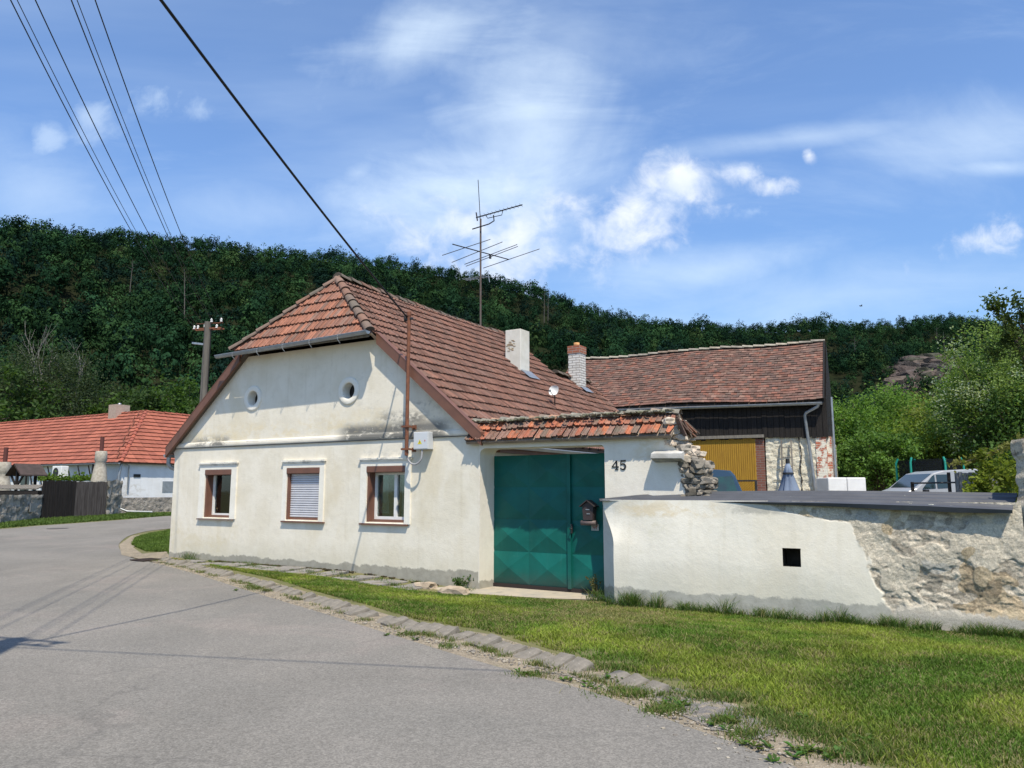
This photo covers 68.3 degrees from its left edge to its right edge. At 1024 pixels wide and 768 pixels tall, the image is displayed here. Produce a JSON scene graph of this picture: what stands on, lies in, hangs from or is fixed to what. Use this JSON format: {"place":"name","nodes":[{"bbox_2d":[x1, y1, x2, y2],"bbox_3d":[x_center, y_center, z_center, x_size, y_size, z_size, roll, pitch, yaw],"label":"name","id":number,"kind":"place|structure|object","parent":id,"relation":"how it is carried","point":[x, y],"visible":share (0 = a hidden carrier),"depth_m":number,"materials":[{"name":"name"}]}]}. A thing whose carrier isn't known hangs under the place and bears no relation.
{"place":"outdoors","nodes":[
{"label":"outdoors","id":0,"kind":"place"},
{"bbox_2d":[0,511,170,528],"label":"verge grass","id":1,"kind":"structure","parent":0,"point":[35,521],"depth_m":33.76,"materials":[{"name":"plant"}]},
{"bbox_2d":[119,535,183,561],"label":"gravel path","id":2,"kind":"structure","parent":0,"point":[127,548],"depth_m":18.90,"materials":[{"name":"gravel"}]},
{"bbox_2d":[0,516,796,767],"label":"road","id":3,"kind":"structure","parent":0,"point":[111,656],"depth_m":6.01,"materials":[{"name":"grey asphalt"}]},
{"bbox_2d":[150,558,669,697],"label":"curb","id":4,"kind":"structure","parent":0,"point":[596,679],"depth_m":7.77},
{"bbox_2d":[0,242,1017,488],"bbox_3d":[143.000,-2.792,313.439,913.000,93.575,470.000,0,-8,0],"label":"hill","id":5,"kind":"structure","parent":0,"point":[834,376],"depth_m":215.33,"materials":[{"name":"green plant"}]},
{"bbox_2d":[0,214,1023,438],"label":"forest","id":6,"kind":"object","parent":5,"relation":"on","point":[125,336],"visible":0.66,"depth_m":207.86,"materials":[{"name":"green plant"}]},
{"bbox_2d":[128,262,944,358],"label":"dead trunks","id":7,"kind":"object","parent":5,"relation":"on","point":[192,293],"visible":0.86,"depth_m":182.16,"materials":[{"name":"wood"}]},
{"bbox_2d":[875,353,976,399],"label":"rock outcrop","id":8,"kind":"object","parent":5,"relation":"on","point":[927,363],"visible":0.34,"depth_m":240.65,"materials":[{"name":"stone"}]},
{"bbox_2d":[0,0,1023,332],"label":"sky","id":9,"kind":"structure","parent":0,"point":[750,162],"materials":[{"name":"blue"}]},
{"bbox_2d":[1,511,1023,767],"bbox_3d":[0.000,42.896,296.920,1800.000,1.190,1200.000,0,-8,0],"label":"ground","id":10,"kind":"structure","parent":0,"point":[591,651],"depth_m":7.21,"materials":[{"name":"green plant"}]},
{"bbox_2d":[0,447,11,489],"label":"oven chimney","id":11,"kind":"object","parent":10,"relation":"on","point":[5,466],"visible":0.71,"depth_m":38.08,"materials":[{"name":"stone"}]},
{"bbox_2d":[0,494,42,522],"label":"courtyard wall","id":12,"kind":"structure","parent":10,"relation":"on","point":[19,507],"depth_m":32.65,"materials":[{"name":"stone"}]},
{"bbox_2d":[0,485,41,494],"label":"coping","id":13,"kind":"object","parent":12,"relation":"on","point":[24,489],"visible":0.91,"depth_m":34.60,"materials":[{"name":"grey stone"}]},
{"bbox_2d":[5,463,47,489],"bbox_3d":[-22.977,5.051,35.644,1.240,2.556,1.240,-4,-9,28],"label":"garden well","id":14,"kind":"object","parent":10,"relation":"on","point":[16,470],"visible":0.37,"depth_m":35.51,"materials":[{"name":"brown wood"}]},
{"bbox_2d":[0,358,84,421],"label":"deciduous tree","id":15,"kind":"object","parent":10,"relation":"on","point":[7,411],"visible":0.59,"depth_m":60.81,"materials":[{"name":"green plant"}]},
{"bbox_2d":[0,322,111,420],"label":"birch tree","id":16,"kind":"object","parent":10,"relation":"on","point":[25,360],"visible":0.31,"depth_m":64.97,"materials":[{"name":"green plant"}]},
{"bbox_2d":[52,466,68,480],"bbox_3d":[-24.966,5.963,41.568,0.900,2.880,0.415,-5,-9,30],"label":"heat pump","id":17,"kind":"object","parent":10,"relation":"on","point":[60,469],"visible":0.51,"depth_m":41.53,"materials":[{"name":"white paint"}]},
{"bbox_2d":[37,470,91,480],"bbox_3d":[-23.625,4.848,39.918,2.835,0.664,0.576,0,-8,0],"label":"vine","id":18,"kind":"object","parent":10,"relation":"on","point":[76,477],"visible":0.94,"depth_m":39.76,"materials":[{"name":"green plant"}]},
{"bbox_2d":[18,338,130,416],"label":"birch tree","id":19,"kind":"object","parent":10,"relation":"on","point":[90,384],"visible":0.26,"depth_m":69.72,"materials":[{"name":"green plant"}]},
{"bbox_2d":[0,403,189,513],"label":"neighbour house","id":20,"kind":"structure","parent":10,"relation":"on","point":[136,443],"depth_m":44.54,"materials":[{"name":"tile"}]},
{"bbox_2d":[162,481,172,491],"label":"meter door","id":21,"kind":"structure","parent":20,"relation":"in","point":[167,486],"depth_m":43.07,"materials":[{"name":"metal"}]},
{"bbox_2d":[91,437,107,481],"bbox_3d":[-21.851,4.850,40.005,0.903,4.055,0.873,-5,-9,30],"label":"oven chimney","id":22,"kind":"object","parent":10,"relation":"on","point":[99,473],"visible":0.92,"depth_m":39.88,"materials":[{"name":"stone"}]},
{"bbox_2d":[68,392,143,415],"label":"deciduous tree","id":23,"kind":"object","parent":10,"relation":"on","point":[95,410],"visible":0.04,"depth_m":66.47,"materials":[{"name":"green plant"}]},
{"bbox_2d":[96,479,122,513],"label":"stone pillar","id":24,"kind":"structure","parent":10,"relation":"on","point":[114,497],"depth_m":38.52,"materials":[{"name":"stone"}]},
{"bbox_2d":[40,480,106,517],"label":"wooden gate","id":25,"kind":"structure","parent":24,"relation":"attached to","point":[66,498],"depth_m":36.09,"materials":[{"name":"brown wood"}]},
{"bbox_2d":[89,377,166,413],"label":"deciduous tree","id":26,"kind":"object","parent":10,"relation":"on","point":[123,392],"visible":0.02,"depth_m":74.86,"materials":[{"name":"green plant"}]},
{"bbox_2d":[90,369,199,412],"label":"deciduous tree","id":27,"kind":"object","parent":10,"relation":"on","point":[141,402],"visible":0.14,"depth_m":69.08,"materials":[{"name":"green plant"}]},
{"bbox_2d":[131,529,169,554],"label":"corner grass","id":28,"kind":"structure","parent":10,"relation":"on","point":[156,541],"depth_m":21.98,"materials":[{"name":"plant"}]},
{"bbox_2d":[149,374,210,413],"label":"deciduous tree","id":29,"kind":"object","parent":10,"relation":"on","point":[182,407],"visible":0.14,"depth_m":65.34,"materials":[{"name":"green plant"}]},
{"bbox_2d":[192,318,224,402],"bbox_3d":[-11.914,1.555,29.069,1.272,8.299,0.350,-2,-8,12],"label":"utility pole","id":30,"kind":"object","parent":10,"relation":"on","point":[207,329],"visible":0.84,"depth_m":29.36,"materials":[{"name":"grey wood"}]},
{"bbox_2d":[10,0,191,323],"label":"power wire","id":31,"kind":"object","parent":30,"relation":"attached to","point":[80,136],"visible":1,"depth_m":12.46,"materials":[{"name":"metal"}]},
{"bbox_2d":[17,0,197,326],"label":"power wire","id":32,"kind":"object","parent":30,"relation":"attached to","point":[85,136],"visible":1,"depth_m":12.28,"materials":[{"name":"metal"}]},
{"bbox_2d":[35,0,204,324],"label":"power wire","id":33,"kind":"object","parent":30,"relation":"attached to","point":[100,137],"visible":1,"depth_m":12.45,"materials":[{"name":"metal"}]},
{"bbox_2d":[71,0,211,319],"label":"power wire","id":34,"kind":"object","parent":30,"relation":"attached to","point":[125,136],"visible":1,"depth_m":12.65,"materials":[{"name":"metal"}]},
{"bbox_2d":[77,0,216,325],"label":"power wire","id":35,"kind":"object","parent":30,"relation":"attached to","point":[130,137],"visible":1,"depth_m":12.50,"materials":[{"name":"metal"}]},
{"bbox_2d":[95,0,220,318],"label":"power wire","id":36,"kind":"object","parent":30,"relation":"attached to","point":[143,134],"visible":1,"depth_m":12.58,"materials":[{"name":"metal"}]},
{"bbox_2d":[258,566,305,571],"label":"paving slab","id":37,"kind":"structure","parent":10,"relation":"on","point":[287,568],"depth_m":15.21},
{"bbox_2d":[208,560,438,585],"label":"paving stones","id":38,"kind":"object","parent":10,"relation":"on","point":[325,569],"visible":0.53,"depth_m":15.29,"materials":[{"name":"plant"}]},
{"bbox_2d":[310,570,348,575],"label":"paving slab","id":39,"kind":"structure","parent":10,"relation":"on","point":[329,573],"depth_m":14.55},
{"bbox_2d":[329,601,350,609],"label":"kerb stone","id":40,"kind":"object","parent":10,"relation":"on","point":[341,605],"visible":0.38,"depth_m":10.26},
{"bbox_2d":[332,575,379,580],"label":"paving slab","id":41,"kind":"structure","parent":10,"relation":"on","point":[362,577],"depth_m":14.03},
{"bbox_2d":[344,605,369,615],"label":"kerb stone","id":42,"kind":"object","parent":10,"relation":"on","point":[359,610],"visible":0.39,"depth_m":9.81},
{"bbox_2d":[356,610,378,617],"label":"kerb stone","id":43,"kind":"object","parent":10,"relation":"on","point":[372,613],"visible":0.31,"depth_m":9.63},
{"bbox_2d":[359,579,407,585],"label":"paving slab","id":44,"kind":"structure","parent":10,"relation":"on","point":[379,582],"depth_m":13.73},
{"bbox_2d":[163,272,618,588],"bbox_3d":[-1.726,1.393,20.481,9.505,6.942,11.336,-5,-9,31],"label":"farmhouse","id":45,"kind":"object","parent":10,"relation":"on","point":[285,444],"visible":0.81,"depth_m":16.11,"materials":[{"name":"paint"}]},
{"bbox_2d":[196,462,238,520],"bbox_3d":[-6.696,2.478,17.487,1.360,1.310,0.395,-5,-9,31],"label":"window","id":46,"kind":"structure","parent":45,"relation":"in","point":[218,496],"depth_m":17.55,"materials":[{"name":"paint"}]},
{"bbox_2d":[244,386,261,410],"bbox_3d":[-5.761,0.348,17.277,0.576,0.576,0.450,-5,-9,31],"label":"round window","id":47,"kind":"structure","parent":45,"relation":"in","point":[253,395],"depth_m":17.15,"materials":[{"name":"paint"}]},
{"bbox_2d":[280,459,326,522],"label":"window","id":48,"kind":"structure","parent":45,"relation":"in","point":[303,492],"depth_m":15.99,"materials":[{"name":"paint"}]},
{"bbox_2d":[338,377,358,404],"bbox_3d":[-3.263,0.165,15.758,0.576,0.576,0.450,-5,-9,31],"label":"round window","id":49,"kind":"structure","parent":45,"relation":"in","point":[348,391],"depth_m":15.63,"materials":[{"name":"paint"}]},
{"bbox_2d":[358,457,412,525],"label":"window","id":50,"kind":"structure","parent":45,"relation":"in","point":[385,496],"depth_m":14.98,"materials":[{"name":"paint"}]},
{"bbox_2d":[401,311,422,464],"bbox_3d":[-1.861,0.072,14.504,0.440,2.967,0.295,-5,-9,31],"label":"service mast","id":51,"kind":"object","parent":45,"relation":"attached to","point":[408,319],"visible":1,"depth_m":14.45,"materials":[{"name":"metal"}]},
{"bbox_2d":[159,0,406,317],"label":"service cable","id":52,"kind":"object","parent":51,"relation":"attached to","point":[172,15],"visible":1,"depth_m":9.32,"materials":[{"name":"rubber"}]},
{"bbox_2d":[413,432,432,449],"bbox_3d":[-1.682,1.077,14.310,0.350,0.330,0.182,-5,-9,31],"label":"meter box","id":53,"kind":"object","parent":45,"relation":"attached to","point":[423,440],"visible":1,"depth_m":14.23,"materials":[{"name":"white paint"}]},
{"bbox_2d":[414,432,426,448],"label":"door","id":54,"kind":"structure","parent":53,"relation":"in","point":[417,436],"depth_m":14.24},
{"bbox_2d":[442,181,538,325],"bbox_3d":[-0.563,-3.458,22.799,2.296,5.396,2.897,-2,-8,13],"label":"tv antenna","id":55,"kind":"object","parent":45,"relation":"attached to","point":[481,252],"visible":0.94,"depth_m":22.48,"materials":[{"name":"metal"}]},
{"bbox_2d":[549,385,558,404],"bbox_3d":[1.003,0.271,18.820,0.324,0.485,0.251,5,-9,-30],"label":"satellite dish","id":56,"kind":"object","parent":45,"relation":"on","point":[553,390],"visible":1,"depth_m":18.89,"materials":[{"name":"metal"}]},
{"bbox_2d":[380,616,408,626],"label":"kerb stone","id":57,"kind":"object","parent":10,"relation":"on","point":[400,620],"visible":0.41,"depth_m":9.02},
{"bbox_2d":[397,619,418,628],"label":"kerb stone","id":58,"kind":"object","parent":10,"relation":"on","point":[409,623],"visible":0.27,"depth_m":8.90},
{"bbox_2d":[406,622,430,631],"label":"kerb stone","id":59,"kind":"object","parent":10,"relation":"on","point":[420,625],"visible":0.25,"depth_m":8.72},
{"bbox_2d":[414,582,437,589],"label":"boulder","id":60,"kind":"object","parent":10,"relation":"on","point":[428,585],"visible":0.78,"depth_m":13.30,"materials":[{"name":"stone"}]},
{"bbox_2d":[416,622,444,634],"bbox_3d":[-0.906,2.837,8.549,0.205,0.167,0.300,-9,0,42],"label":"kerb stone","id":61,"kind":"object","parent":10,"relation":"on","point":[434,626],"visible":0.34,"depth_m":8.55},
{"bbox_2d":[434,625,459,637],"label":"kerb stone","id":62,"kind":"object","parent":10,"relation":"on","point":[447,630],"visible":0.37,"depth_m":8.40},
{"bbox_2d":[437,585,469,594],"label":"boulder","id":63,"kind":"object","parent":10,"relation":"on","point":[450,589],"visible":0.65,"depth_m":12.56,"materials":[{"name":"stone"}]},
{"bbox_2d":[446,631,474,640],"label":"kerb stone","id":64,"kind":"object","parent":10,"relation":"on","point":[465,634],"visible":0.35,"depth_m":8.21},
{"bbox_2d":[470,633,501,647],"bbox_3d":[-0.266,2.739,7.870,0.300,0.168,0.205,-11,1,-38],"label":"kerb stone","id":65,"kind":"object","parent":10,"relation":"on","point":[490,639],"visible":0.45,"depth_m":7.85,"materials":[{"name":"stone"}]},
{"bbox_2d":[487,641,512,649],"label":"kerb stone","id":66,"kind":"object","parent":10,"relation":"on","point":[501,645],"visible":0.2,"depth_m":7.71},
{"bbox_2d":[499,644,527,654],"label":"kerb stone","id":67,"kind":"object","parent":10,"relation":"on","point":[516,648],"visible":0.34,"depth_m":7.49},
{"bbox_2d":[437,586,601,599],"bbox_3d":[0.226,3.568,12.978,3.350,0.018,1.250,-5,-9,31],"label":"gate apron","id":68,"kind":"object","parent":10,"relation":"on","point":[508,591],"visible":0.51,"depth_m":12.81,"materials":[{"name":"concrete"}]},
{"bbox_2d":[451,574,473,586],"bbox_3d":[-0.853,3.530,13.501,0.473,0.265,0.295,0,-8,0],"label":"weed","id":69,"kind":"object","parent":68,"relation":"on","point":[458,581],"visible":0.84,"depth_m":13.45,"materials":[{"name":"green plant"}]},
{"bbox_2d":[585,574,602,595],"bbox_3d":[1.345,3.306,12.352,0.294,0.394,0.169,0,-8,0],"label":"weed","id":70,"kind":"object","parent":68,"relation":"on","point":[594,585],"visible":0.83,"depth_m":12.35,"materials":[{"name":"green plant"}]},
{"bbox_2d":[513,647,542,658],"bbox_3d":[0.143,2.688,7.305,0.300,0.164,0.205,-16,2,-35],"label":"kerb stone","id":71,"kind":"object","parent":10,"relation":"on","point":[529,653],"visible":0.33,"depth_m":7.30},
{"bbox_2d":[529,651,553,661],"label":"kerb stone","id":72,"kind":"object","parent":10,"relation":"on","point":[544,655],"visible":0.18,"depth_m":7.18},
{"bbox_2d":[153,562,936,767],"bbox_3d":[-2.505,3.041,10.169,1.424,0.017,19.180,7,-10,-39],"label":"gravel verge","id":73,"kind":"structure","parent":10,"relation":"on","point":[802,762],"depth_m":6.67,"materials":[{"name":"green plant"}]},
{"bbox_2d":[149,562,793,767],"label":"pebbles","id":74,"kind":"object","parent":73,"relation":"on","point":[473,651],"visible":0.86,"depth_m":5.88,"materials":[{"name":"stone"}]},
{"bbox_2d":[233,582,879,762],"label":"weeds","id":75,"kind":"object","parent":73,"relation":"on","point":[800,749],"visible":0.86,"depth_m":4.79,"materials":[{"name":"green plant"}]},
{"bbox_2d":[650,686,782,738],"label":"curb","id":76,"kind":"structure","parent":73,"relation":"on","point":[706,710],"depth_m":5.47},
{"bbox_2d":[543,652,575,668],"bbox_3d":[0.434,2.613,6.950,0.300,0.168,0.205,-14,1,-41],"label":"kerb stone","id":77,"kind":"object","parent":10,"relation":"on","point":[561,658],"visible":0.39,"depth_m":6.94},
{"bbox_2d":[559,656,594,671],"bbox_3d":[0.577,2.603,6.779,0.300,0.167,0.205,-18,5,-37],"label":"kerb stone","id":78,"kind":"object","parent":10,"relation":"on","point":[578,664],"visible":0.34,"depth_m":6.78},
{"bbox_2d":[464,408,718,588],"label":"gate wall","id":79,"kind":"structure","parent":10,"relation":"on","point":[653,451],"depth_m":12.31,"materials":[{"name":"paint"}]},
{"bbox_2d":[493,453,604,594],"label":"metal gate","id":80,"kind":"structure","parent":79,"relation":"attached to","point":[544,539],"depth_m":13.34,"materials":[{"name":"teal metal"}]},
{"bbox_2d":[579,500,597,525],"bbox_3d":[1.307,2.181,12.812,0.290,0.426,0.190,-5,-9,31],"label":"mailbox","id":81,"kind":"object","parent":80,"relation":"attached to","point":[589,507],"visible":1,"depth_m":12.77,"materials":[{"name":"metal"}]},
{"bbox_2d":[179,550,1023,638],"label":"tall grass","id":82,"kind":"structure","parent":10,"relation":"on","point":[629,601],"depth_m":10.28,"materials":[{"name":"green plant"}]},
{"bbox_2d":[600,670,630,683],"bbox_3d":[0.855,2.565,6.397,0.300,0.164,0.205,-13,-1,-35],"label":"kerb stone","id":83,"kind":"object","parent":10,"relation":"on","point":[619,674],"visible":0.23,"depth_m":6.41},
{"bbox_2d":[615,673,649,689],"bbox_3d":[0.979,2.523,6.204,0.300,0.167,0.205,-12,-3,-29],"label":"kerb stone","id":84,"kind":"object","parent":10,"relation":"on","point":[637,679],"visible":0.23,"depth_m":6.21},
{"bbox_2d":[640,680,670,694],"bbox_3d":[1.101,2.505,6.001,0.300,0.168,0.205,-15,0,-33],"label":"kerb stone","id":85,"kind":"object","parent":10,"relation":"on","point":[657,684],"visible":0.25,"depth_m":6.02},
{"bbox_2d":[599,491,1023,631],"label":"wall","id":86,"kind":"structure","parent":10,"relation":"on","point":[952,559],"depth_m":10.22,"materials":[{"name":"paint"}]},
{"bbox_2d":[844,376,938,448],"bbox_3d":[18.149,2.984,35.988,5.882,6.952,6.226,5,-10,-34],"label":"fruit tree","id":87,"kind":"object","parent":10,"relation":"on","point":[906,402],"visible":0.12,"depth_m":35.11,"materials":[{"name":"green plant"}]},
{"bbox_2d":[888,387,934,422],"bbox_3d":[20.530,3.353,37.049,5.783,6.510,5.485,3,-8,-18],"label":"fruit tree","id":88,"kind":"object","parent":10,"relation":"on","point":[916,402],"visible":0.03,"depth_m":37.03,"materials":[{"name":"green plant"}]},
{"bbox_2d":[1010,438,1023,526],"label":"stone pier","id":89,"kind":"structure","parent":10,"relation":"on","point":[1017,448],"depth_m":9.32,"materials":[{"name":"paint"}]},
{"bbox_2d":[816,477,846,490],"bbox_3d":[9.618,3.062,22.748,0.560,0.475,0.900,0,-8,-1],"label":"block pack","id":90,"kind":"object","parent":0,"point":[832,484],"visible":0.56,"depth_m":22.32,"materials":[{"name":"plastic"}]},
{"bbox_2d":[846,477,865,490],"bbox_3d":[10.186,3.066,22.772,0.560,0.475,0.900,0,-8,-1],"label":"block pack","id":91,"kind":"object","parent":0,"point":[856,483],"visible":0.39,"depth_m":22.33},
{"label":"yard","id":92,"kind":"structure","parent":0,"visible":0},
{"bbox_2d":[566,339,837,490],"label":"barn","id":93,"kind":"structure","parent":92,"relation":"on","point":[763,400],"depth_m":25.46,"materials":[{"name":"tile"}]},
{"bbox_2d":[689,438,756,479],"bbox_3d":[6.674,2.541,25.340,2.911,1.360,0.060,-4,-9,25],"label":"door","id":94,"kind":"structure","parent":93,"relation":"in","point":[737,456],"depth_m":25.01,"materials":[{"name":"yellow wood"}]},
{"bbox_2d":[738,481,754,490],"bbox_3d":[7.506,4.079,24.715,0.952,1.832,0.050,-4,-9,25],"label":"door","id":95,"kind":"structure","parent":93,"relation":"in","point":[750,485],"depth_m":24.70,"materials":[{"name":"wood"}]},
{"bbox_2d":[712,469,741,490],"bbox_3d":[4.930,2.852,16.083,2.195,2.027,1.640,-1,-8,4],"label":"parked van","id":96,"kind":"object","parent":92,"relation":"on","point":[727,480],"visible":0.02,"depth_m":15.49,"materials":[{"name":"blue paint"}]},
{"bbox_2d":[780,440,793,479],"bbox_3d":[8.753,3.364,23.933,0.431,3.208,0.484,-4,-9,25],"label":"ladder","id":97,"kind":"object","parent":92,"relation":"on","point":[782,457],"visible":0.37,"depth_m":24.19,"materials":[{"name":"brown wood"}]},
{"bbox_2d":[778,459,799,490],"bbox_3d":[6.248,2.838,16.970,0.639,2.302,0.639,-3,-9,22],"label":"patio umbrella","id":98,"kind":"object","parent":92,"relation":"on","point":[788,482],"visible":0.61,"depth_m":16.99,"materials":[{"name":"blue fabric"}]},
{"bbox_2d":[833,379,908,472],"bbox_3d":[14.820,2.827,32.651,5.271,6.449,4.742,-7,-10,40],"label":"fruit tree","id":99,"kind":"object","parent":92,"relation":"on","point":[840,414],"visible":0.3,"depth_m":32.23,"materials":[{"name":"green plant"}]},
{"bbox_2d":[836,417,930,490],"bbox_3d":[13.771,3.393,28.740,4.373,4.401,4.016,-4,-9,24],"label":"fruit tree","id":100,"kind":"object","parent":92,"relation":"on","point":[875,469],"visible":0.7,"depth_m":27.97,"materials":[{"name":"green plant"}]},
{"bbox_2d":[860,411,966,486],"bbox_3d":[15.789,3.375,29.784,4.113,4.688,4.740,-2,-8,12],"label":"fruit tree","id":101,"kind":"object","parent":92,"relation":"on","point":[933,452],"visible":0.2,"depth_m":28.82,"materials":[{"name":"green plant"}]},
{"bbox_2d":[895,457,964,481],"bbox_3d":[13.461,3.689,24.222,1.900,2.635,1.969,0,-8,0],"label":"trampoline","id":102,"kind":"object","parent":92,"relation":"on","point":[908,466],"visible":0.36,"depth_m":23.75,"materials":[{"name":"black paint"}]},
{"bbox_2d":[883,469,977,491],"bbox_3d":[11.595,3.530,21.493,3.072,2.191,1.890,0,-8,0],"label":"parked van","id":103,"kind":"object","parent":92,"relation":"on","point":[903,483],"visible":0.06,"depth_m":20.97,"materials":[{"name":"white paint"}]},
{"bbox_2d":[885,385,975,467],"bbox_3d":[18.362,2.858,30.974,5.472,5.994,5.344,-4,-9,28],"label":"fruit tree","id":104,"kind":"object","parent":92,"relation":"on","point":[919,416],"visible":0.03,"depth_m":31.33,"materials":[{"name":"green plant"}]},
{"bbox_2d":[910,472,997,491],"bbox_3d":[11.370,3.281,19.251,2.240,2.060,0.140,0,-8,0],"label":"rail fence","id":105,"kind":"object","parent":92,"relation":"on","point":[958,482],"visible":0.21,"depth_m":19.32,"materials":[{"name":"metal"}]},
{"bbox_2d":[913,306,1023,492],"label":"silver poplar","id":106,"kind":"object","parent":92,"relation":"on","point":[968,388],"visible":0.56,"depth_m":27.21,"materials":[{"name":"green plant"}]},
{"bbox_2d":[921,368,1023,473],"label":"fruit tree","id":107,"kind":"object","parent":92,"relation":"on","point":[984,425],"visible":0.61,"depth_m":26.03,"materials":[{"name":"green plant"}]},
{"bbox_2d":[925,347,1022,468],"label":"fruit tree","id":108,"kind":"object","parent":92,"relation":"on","point":[981,380],"visible":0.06,"depth_m":28.95,"materials":[{"name":"green plant"}]},
{"bbox_2d":[944,432,1023,472],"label":"climbing shrub","id":109,"kind":"object","parent":92,"relation":"on","point":[1000,448],"visible":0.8,"depth_m":16.41,"materials":[{"name":"green plant"}]},
{"bbox_2d":[961,447,1018,501],"bbox_3d":[10.224,2.639,16.000,1.326,2.669,1.424,-3,-9,21],"label":"bush","id":110,"kind":"object","parent":92,"relation":"on","point":[983,482],"visible":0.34,"depth_m":16.02,"materials":[{"name":"green plant"}]},
{"bbox_2d":[976,286,1023,368],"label":"walnut tree","id":111,"kind":"object","parent":92,"relation":"on","point":[1009,334],"visible":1,"depth_m":17.38,"materials":[{"name":"green plant"}]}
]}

